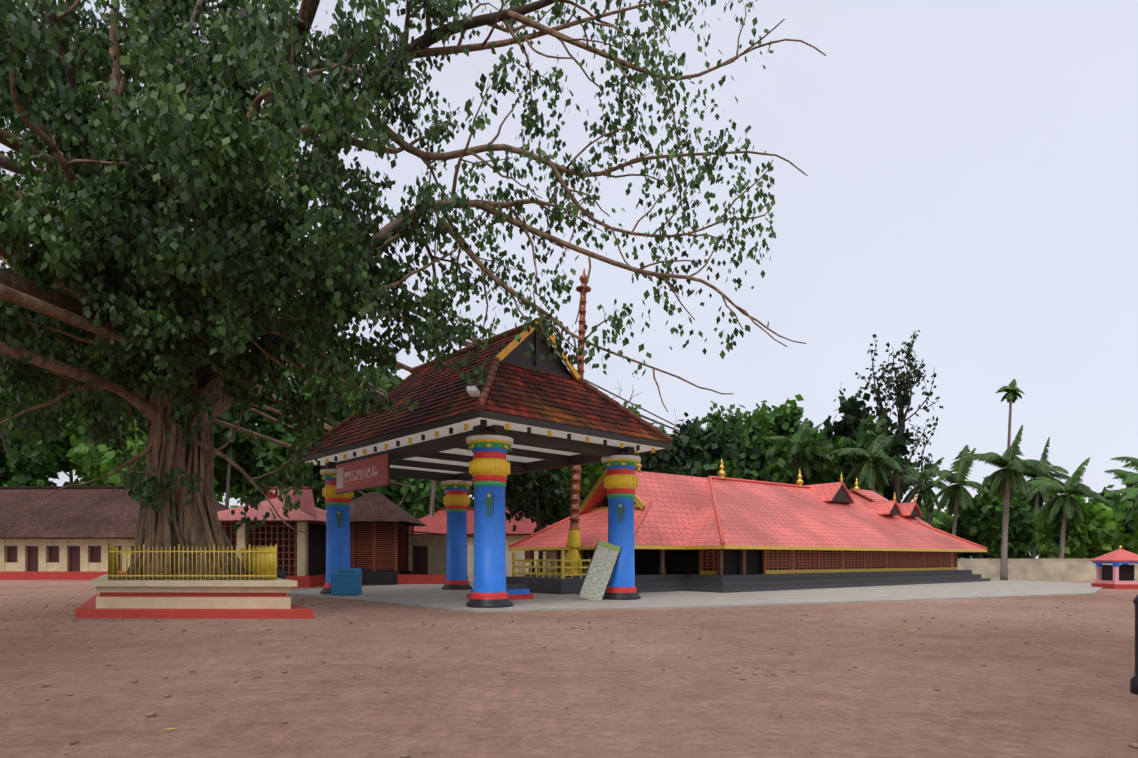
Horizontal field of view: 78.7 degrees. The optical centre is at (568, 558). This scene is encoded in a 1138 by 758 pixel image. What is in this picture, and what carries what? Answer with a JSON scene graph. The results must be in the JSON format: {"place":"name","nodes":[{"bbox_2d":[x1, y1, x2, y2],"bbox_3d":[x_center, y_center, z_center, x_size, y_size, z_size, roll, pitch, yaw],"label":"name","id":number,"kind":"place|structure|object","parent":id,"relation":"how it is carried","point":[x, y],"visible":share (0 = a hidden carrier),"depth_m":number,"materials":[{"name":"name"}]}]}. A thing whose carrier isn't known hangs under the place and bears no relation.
{"place":"outdoors","nodes":[
{"label":"outdoors","id":0,"kind":"place"},
{"bbox_2d":[0,486,229,579],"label":"long building","id":1,"kind":"structure","parent":0,"point":[69,533],"depth_m":49.90,"materials":[{"name":"brown tile"}]},
{"bbox_2d":[214,476,257,503],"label":"tree leaves","id":2,"kind":"object","parent":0,"point":[220,489],"visible":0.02,"depth_m":84.35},
{"bbox_2d":[0,580,1137,757],"bbox_3d":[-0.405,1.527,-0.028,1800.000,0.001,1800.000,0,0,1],"label":"ground","id":3,"kind":"structure","parent":0,"point":[466,698],"depth_m":8.62,"materials":[{"name":"brown soil"}]},
{"bbox_2d":[0,433,92,485],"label":"tree leaves","id":4,"kind":"object","parent":3,"relation":"on","point":[39,467],"depth_m":62.28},
{"bbox_2d":[2,338,93,485],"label":"tree leaves","id":5,"kind":"object","parent":3,"relation":"on","point":[79,474],"depth_m":79.32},
{"bbox_2d":[0,346,105,472],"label":"tree leaves","id":6,"kind":"object","parent":3,"relation":"on","point":[64,465],"depth_m":72.26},
{"bbox_2d":[66,415,218,496],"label":"tree leaves","id":7,"kind":"object","parent":3,"relation":"on","point":[97,460],"visible":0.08,"depth_m":59.54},
{"bbox_2d":[63,351,240,479],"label":"tree leaves","id":8,"kind":"object","parent":3,"relation":"on","point":[79,427],"visible":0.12,"depth_m":66.54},
{"bbox_2d":[75,574,313,618],"bbox_3d":[-11.907,1.042,21.531,11.050,0.969,7.600,0,0,1],"label":"tree platform","id":9,"kind":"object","parent":3,"relation":"on","point":[253,597],"visible":0.85,"depth_m":18.07,"materials":[{"name":"beige paint"}]},
{"bbox_2d":[108,544,276,579],"bbox_3d":[-11.907,0.097,21.531,8.514,0.960,6.235,0,0,1],"label":"fence","id":10,"kind":"object","parent":9,"relation":"on","point":[261,562],"visible":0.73,"depth_m":18.41,"materials":[{"name":"yellow metal"}]},
{"bbox_2d":[0,0,825,577],"bbox_3d":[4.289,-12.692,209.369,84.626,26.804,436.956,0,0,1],"label":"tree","id":11,"kind":"object","parent":9,"relation":"in","point":[134,212],"depth_m":18.37,"materials":[{"name":"green plant"}]},
{"bbox_2d":[212,427,262,507],"bbox_3d":[-31.563,-6.704,64.525,7.237,16.466,6.752,0,0,1],"label":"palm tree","id":12,"kind":"object","parent":3,"relation":"on","point":[228,449],"depth_m":63.97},
{"bbox_2d":[211,363,325,504],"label":"tree leaves","id":13,"kind":"object","parent":3,"relation":"on","point":[265,458],"depth_m":63.64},
{"bbox_2d":[217,487,351,587],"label":"building","id":14,"kind":"structure","parent":3,"relation":"on","point":[301,558],"depth_m":37.64,"materials":[{"name":"tile"}]},
{"bbox_2d":[223,346,356,508],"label":"tree leaves","id":15,"kind":"object","parent":3,"relation":"on","point":[318,504],"depth_m":75.90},
{"bbox_2d":[291,335,401,500],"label":"tree leaves","id":16,"kind":"object","parent":3,"relation":"on","point":[343,389],"depth_m":76.33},
{"bbox_2d":[277,365,445,516],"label":"tree leaves","id":17,"kind":"object","parent":3,"relation":"on","point":[419,491],"depth_m":68.08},
{"bbox_2d":[315,492,473,584],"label":"small building","id":18,"kind":"structure","parent":3,"relation":"on","point":[386,548],"depth_m":40.48,"materials":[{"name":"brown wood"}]},
{"bbox_2d":[319,487,473,518],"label":"tree leaves","id":19,"kind":"object","parent":3,"relation":"on","point":[471,498],"depth_m":86.15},
{"bbox_2d":[429,480,435,516],"bbox_3d":[-11.116,-6.325,58.179,7.454,15.710,7.545,0,0,1],"label":"palm trunk","id":20,"kind":"object","parent":3,"relation":"on","point":[432,500],"depth_m":58.09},
{"bbox_2d":[400,481,507,518],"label":"tree leaves","id":21,"kind":"object","parent":3,"relation":"on","point":[469,506],"depth_m":76.12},
{"bbox_2d":[410,508,567,571],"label":"buildings","id":22,"kind":"structure","parent":3,"relation":"on","point":[437,523],"depth_m":56.49,"materials":[{"name":"red tile"}]},
{"bbox_2d":[467,543,524,579],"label":"compound wall","id":23,"kind":"structure","parent":3,"relation":"on","point":[519,554],"depth_m":49.95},
{"bbox_2d":[467,584,533,599],"bbox_3d":[-2.493,1.237,25.216,1.900,0.580,1.500,0,0,-43],"label":"pedestal","id":24,"kind":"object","parent":3,"relation":"on","point":[517,591],"depth_m":24.99,"materials":[{"name":"blue paint"}]},
{"bbox_2d":[469,466,582,571],"bbox_3d":[-2.554,-4.064,38.339,6.723,11.210,10.297,0,0,1],"label":"tree","id":25,"kind":"object","parent":3,"relation":"on","point":[555,497],"depth_m":39.40,"materials":[{"name":"green plant"}]},
{"bbox_2d":[506,549,590,593],"bbox_3d":[0.128,0.577,31.339,4.300,1.900,4.300,0,0,-37],"label":"railing","id":26,"kind":"object","parent":3,"relation":"on","point":[561,583],"visible":0.6,"depth_m":29.42,"materials":[{"name":"yellow metal"}]},
{"bbox_2d":[505,462,603,522],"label":"tree leaves","id":27,"kind":"object","parent":3,"relation":"on","point":[589,480],"depth_m":71.75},
{"bbox_2d":[4,589,1137,757],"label":"ground litter","id":28,"kind":"object","parent":3,"relation":"on","point":[407,755],"visible":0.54,"depth_m":11.30,"materials":[{"name":"brown"}]},
{"bbox_2d":[565,268,590,576],"bbox_3d":[0.409,-5.793,31.333,1.100,14.650,1.100,2,0,1],"label":"flagstaff","id":29,"kind":"object","parent":3,"relation":"on","point":[573,544],"visible":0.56,"depth_m":31.17,"materials":[{"name":"yellow"}]},
{"bbox_2d":[565,401,658,478],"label":"tree leaves","id":30,"kind":"object","parent":3,"relation":"on","point":[633,409],"depth_m":79.38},
{"bbox_2d":[230,501,1045,558],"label":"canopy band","id":31,"kind":"object","parent":3,"relation":"on","point":[942,517],"depth_m":100.81,"materials":[{"name":"green plant"}]},
{"bbox_2d":[602,412,705,475],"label":"tree leaves","id":32,"kind":"object","parent":3,"relation":"on","point":[655,462],"depth_m":66.50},
{"bbox_2d":[287,579,1102,611],"bbox_3d":[8.560,1.497,35.622,43.647,0.060,32.322,0,0,1],"label":"paved apron","id":33,"kind":"object","parent":3,"relation":"on","point":[435,596],"visible":0.47,"depth_m":26.90,"materials":[{"name":"concrete"}]},
{"bbox_2d":[330,568,362,595],"bbox_3d":[-8.932,0.962,27.912,1.110,1.130,0.860,0,0,-7],"label":"blue bin","id":34,"kind":"object","parent":33,"relation":"on","point":[346,581],"visible":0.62,"depth_m":27.54,"materials":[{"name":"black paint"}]},
{"bbox_2d":[320,435,640,607],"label":"pillars","id":35,"kind":"structure","parent":33,"relation":"on","point":[489,467],"depth_m":24.85,"materials":[{"name":"blue paint"}]},
{"bbox_2d":[295,410,671,480],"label":"pavilion ceiling beams","id":36,"kind":"structure","parent":35,"relation":"on","point":[436,451],"depth_m":24.36,"materials":[{"name":"white wood"}]},
{"bbox_2d":[295,316,673,458],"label":"roof trim","id":37,"kind":"structure","parent":35,"relation":"on","point":[513,352],"depth_m":24.58,"materials":[{"name":"brown wood"}]},
{"bbox_2d":[336,452,389,493],"bbox_3d":[-7.899,-3.193,26.348,0.067,1.200,4.400,0,0,-43],"label":"signboard","id":38,"kind":"object","parent":37,"relation":"attached to","point":[369,472],"visible":1,"depth_m":26.14,"materials":[{"name":"red wood"}]},
{"bbox_2d":[467,386,479,401],"bbox_3d":[-2.529,-4.327,18.929,1.222,0.383,1.222,0,0,-43],"label":"pavilion street lamp","id":39,"kind":"object","parent":37,"relation":"attached to","point":[473,391],"visible":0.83,"depth_m":18.28,"materials":[{"name":"white plastic"}]},
{"bbox_2d":[297,329,669,457],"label":"pavilion roof tiles","id":40,"kind":"object","parent":37,"relation":"on","point":[514,390],"visible":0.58,"depth_m":23.79,"materials":[{"name":"brown tile"}]},
{"bbox_2d":[578,539,621,599],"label":"stone slab","id":41,"kind":"structure","parent":33,"relation":"on","point":[599,572],"depth_m":24.71,"materials":[{"name":"white stone"}]},
{"bbox_2d":[526,549,990,592],"bbox_3d":[11.333,0.186,42.074,29.500,2.679,14.300,0,0,-37],"label":"temple building base","id":42,"kind":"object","parent":33,"relation":"on","point":[682,569],"depth_m":33.94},
{"bbox_2d":[659,401,751,445],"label":"tree leaves","id":43,"kind":"object","parent":3,"relation":"on","point":[714,421],"depth_m":83.21,"materials":[{"name":"green plant"}]},
{"bbox_2d":[661,420,802,484],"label":"tree leaves","id":44,"kind":"object","parent":3,"relation":"on","point":[711,454],"depth_m":67.82,"materials":[{"name":"green plant"}]},
{"bbox_2d":[730,400,775,422],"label":"tree leaves","id":45,"kind":"object","parent":3,"relation":"on","point":[756,411],"depth_m":84.20,"materials":[{"name":"green plant"}]},
{"bbox_2d":[710,394,836,484],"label":"tree leaves","id":46,"kind":"object","parent":3,"relation":"on","point":[748,437],"depth_m":68.05,"materials":[{"name":"green plant"}]},
{"bbox_2d":[766,418,837,484],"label":"palm fronds","id":47,"kind":"object","parent":3,"relation":"on","point":[785,441],"depth_m":64.78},
{"bbox_2d":[779,414,907,496],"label":"fronds","id":48,"kind":"object","parent":3,"relation":"on","point":[845,464],"depth_m":67.20,"materials":[{"name":"green plant"}]},
{"bbox_2d":[808,389,913,489],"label":"tree leaves","id":49,"kind":"object","parent":3,"relation":"on","point":[903,438],"depth_m":72.54,"materials":[{"name":"green plant"}]},
{"bbox_2d":[829,433,902,491],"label":"palm fronds","id":50,"kind":"object","parent":3,"relation":"on","point":[871,473],"depth_m":63.22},
{"bbox_2d":[830,330,943,502],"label":"tall open tree","id":51,"kind":"object","parent":3,"relation":"on","point":[905,399],"depth_m":70.69,"materials":[{"name":"green plant"}]},
{"bbox_2d":[875,450,922,499],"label":"tree leaves","id":52,"kind":"object","parent":3,"relation":"on","point":[888,492],"visible":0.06,"depth_m":81.72,"materials":[{"name":"green plant"}]},
{"bbox_2d":[890,457,946,524],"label":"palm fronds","id":53,"kind":"object","parent":3,"relation":"on","point":[930,495],"depth_m":75.04,"materials":[{"name":"green plant"}]},
{"bbox_2d":[919,445,992,557],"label":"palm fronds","id":54,"kind":"object","parent":3,"relation":"on","point":[951,478],"depth_m":65.04,"materials":[{"name":"green plant"}]},
{"bbox_2d":[933,485,1042,558],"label":"tree leaves","id":55,"kind":"object","parent":3,"relation":"on","point":[1022,530],"depth_m":67.12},
{"bbox_2d":[960,476,1034,558],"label":"tree leaves","id":56,"kind":"object","parent":3,"relation":"on","point":[1022,498],"depth_m":76.71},
{"bbox_2d":[961,425,1054,579],"bbox_3d":[29.528,-3.716,46.385,5.129,10.489,4.928,0,0,1],"label":"palm","id":57,"kind":"object","parent":3,"relation":"on","point":[993,459],"depth_m":46.47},
{"bbox_2d":[995,379,1024,448],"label":"palm tree","id":58,"kind":"object","parent":3,"relation":"on","point":[1012,394],"depth_m":80.74,"materials":[{"name":"green plant"}]},
{"bbox_2d":[993,437,1075,558],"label":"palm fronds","id":59,"kind":"object","parent":3,"relation":"on","point":[1043,494],"depth_m":68.87,"materials":[{"name":"green plant"}]},
{"bbox_2d":[1026,458,1111,558],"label":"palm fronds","id":60,"kind":"object","parent":3,"relation":"on","point":[1079,489],"depth_m":58.70,"materials":[{"name":"green plant"}]},
{"bbox_2d":[1033,490,1137,558],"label":"tree leaves","id":61,"kind":"object","parent":3,"relation":"on","point":[1098,534],"depth_m":59.53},
{"bbox_2d":[1080,485,1137,536],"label":"tree leaves","id":62,"kind":"object","parent":3,"relation":"on","point":[1124,508],"visible":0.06,"depth_m":62.22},
{"bbox_2d":[1090,545,1137,588],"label":"shrine","id":63,"kind":"object","parent":3,"relation":"on","point":[1115,575],"visible":1,"depth_m":35.14,"materials":[{"name":"pink paint"}]},
{"bbox_2d":[1104,471,1137,528],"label":"palm fronds","id":64,"kind":"object","parent":3,"relation":"on","point":[1125,491],"depth_m":57.90,"materials":[{"name":"green plant"}]},
{"bbox_2d":[1104,469,1137,513],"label":"palm fronds","id":65,"kind":"object","parent":3,"relation":"on","point":[1118,474],"depth_m":63.50,"materials":[{"name":"green plant"}]},
{"bbox_2d":[1110,456,1137,487],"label":"palm fronds","id":66,"kind":"object","parent":3,"relation":"on","point":[1133,462],"depth_m":71.89,"materials":[{"name":"green plant"}]},
{"bbox_2d":[1120,480,1135,501],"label":"tree leaves","id":67,"kind":"object","parent":3,"relation":"on","point":[1128,486],"depth_m":73.79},
{"bbox_2d":[1130,594,1137,694],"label":"dark post","id":68,"kind":"object","parent":3,"relation":"on","point":[1134,685],"visible":1,"depth_m":7.83,"materials":[{"name":"black metal"}]},
{"bbox_2d":[0,0,1137,558],"label":"sky","id":69,"kind":"structure","parent":0,"point":[970,185],"materials":[{"name":"white"}]},
{"bbox_2d":[529,549,956,574],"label":"temple lattice walls","id":70,"kind":"structure","parent":0,"point":[842,560],"depth_m":36.85,"materials":[{"name":"brown wood"}]},
{"bbox_2d":[508,471,987,551],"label":"temple roof","id":71,"kind":"structure","parent":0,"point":[691,512],"depth_m":36.69,"materials":[{"name":"red tile"}]},
{"bbox_2d":[579,459,916,514],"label":"roof finials","id":72,"kind":"object","parent":71,"relation":"on","point":[641,505],"visible":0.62,"depth_m":36.62,"materials":[{"name":"gold metal"}]},
{"bbox_2d":[952,559,1137,580],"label":"compound wall","id":73,"kind":"structure","parent":0,"point":[1057,569],"depth_m":48.29,"materials":[{"name":"beige concrete"}]}
]}

